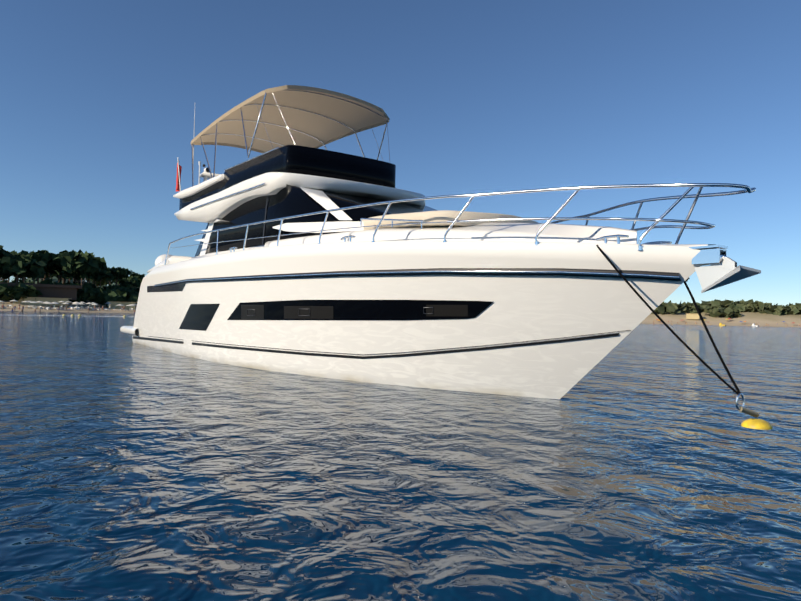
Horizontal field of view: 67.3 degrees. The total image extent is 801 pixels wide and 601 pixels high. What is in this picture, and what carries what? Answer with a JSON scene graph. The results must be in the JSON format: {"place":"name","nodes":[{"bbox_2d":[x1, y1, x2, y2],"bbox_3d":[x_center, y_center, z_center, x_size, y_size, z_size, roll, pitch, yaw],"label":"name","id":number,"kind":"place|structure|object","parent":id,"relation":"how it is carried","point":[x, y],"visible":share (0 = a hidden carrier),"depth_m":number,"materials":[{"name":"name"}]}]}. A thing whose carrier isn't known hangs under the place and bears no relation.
{"place":"outdoors","nodes":[
{"label":"outdoors","id":0,"kind":"place"},
{"bbox_2d":[28,276,138,288],"bbox_3d":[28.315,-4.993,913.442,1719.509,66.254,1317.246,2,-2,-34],"label":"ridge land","id":1,"kind":"structure","parent":0,"point":[54,279],"depth_m":812.28,"materials":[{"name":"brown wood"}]},
{"bbox_2d":[1,268,134,287],"bbox_3d":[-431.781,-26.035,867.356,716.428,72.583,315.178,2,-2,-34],"label":"ridge trees","id":2,"kind":"object","parent":1,"relation":"on","point":[27,280],"visible":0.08,"depth_m":814.38,"materials":[{"name":"green plant"}]},
{"bbox_2d":[0,245,144,306],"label":"pine trees","id":3,"kind":"object","parent":1,"relation":"on","point":[75,266],"visible":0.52,"depth_m":230.47,"materials":[{"name":"green plant"}]},
{"bbox_2d":[0,311,800,600],"bbox_3d":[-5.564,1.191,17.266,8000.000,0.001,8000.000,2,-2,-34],"label":"sea water","id":4,"kind":"structure","parent":0,"point":[639,462],"depth_m":3.17,"materials":[{"name":"blue liquid"}]},
{"bbox_2d":[32,314,133,316],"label":"swim zone floats","id":5,"kind":"object","parent":4,"relation":"on","point":[79,315],"visible":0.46,"depth_m":75.82,"materials":[{"name":"white paint"}]},
{"bbox_2d":[120,85,760,417],"bbox_3d":[-1.749,-1.394,11.760,4.463,6.843,16.543,2,-2,-34],"label":"motor yacht","id":6,"kind":"object","parent":4,"relation":"on","point":[310,258],"visible":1,"depth_m":7.43,"materials":[{"name":"white paint"}]},
{"bbox_2d":[741,418,772,429],"bbox_3d":[2.961,1.053,5.003,0.230,0.143,0.230,2,-2,-34],"label":"mooring buoy","id":7,"kind":"object","parent":4,"relation":"in","point":[755,423],"visible":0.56,"depth_m":4.94,"materials":[{"name":"yellow plastic"}]},
{"bbox_2d":[0,282,800,326],"bbox_3d":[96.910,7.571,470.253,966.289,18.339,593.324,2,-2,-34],"label":"shore land","id":8,"kind":"structure","parent":0,"point":[759,319],"depth_m":370.52,"materials":[{"name":"beige sand"}]},
{"bbox_2d":[0,282,799,326],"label":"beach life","id":9,"kind":"object","parent":8,"relation":"on","point":[54,295],"visible":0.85,"depth_m":210.39,"materials":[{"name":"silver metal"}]},
{"bbox_2d":[651,299,800,317],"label":"trees","id":10,"kind":"object","parent":8,"relation":"on","point":[725,308],"visible":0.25,"depth_m":398.26,"materials":[{"name":"green plant"}]},
{"bbox_2d":[0,0,800,305],"label":"sky","id":11,"kind":"structure","parent":0,"point":[100,100],"materials":[{"name":"blue"}]}
]}

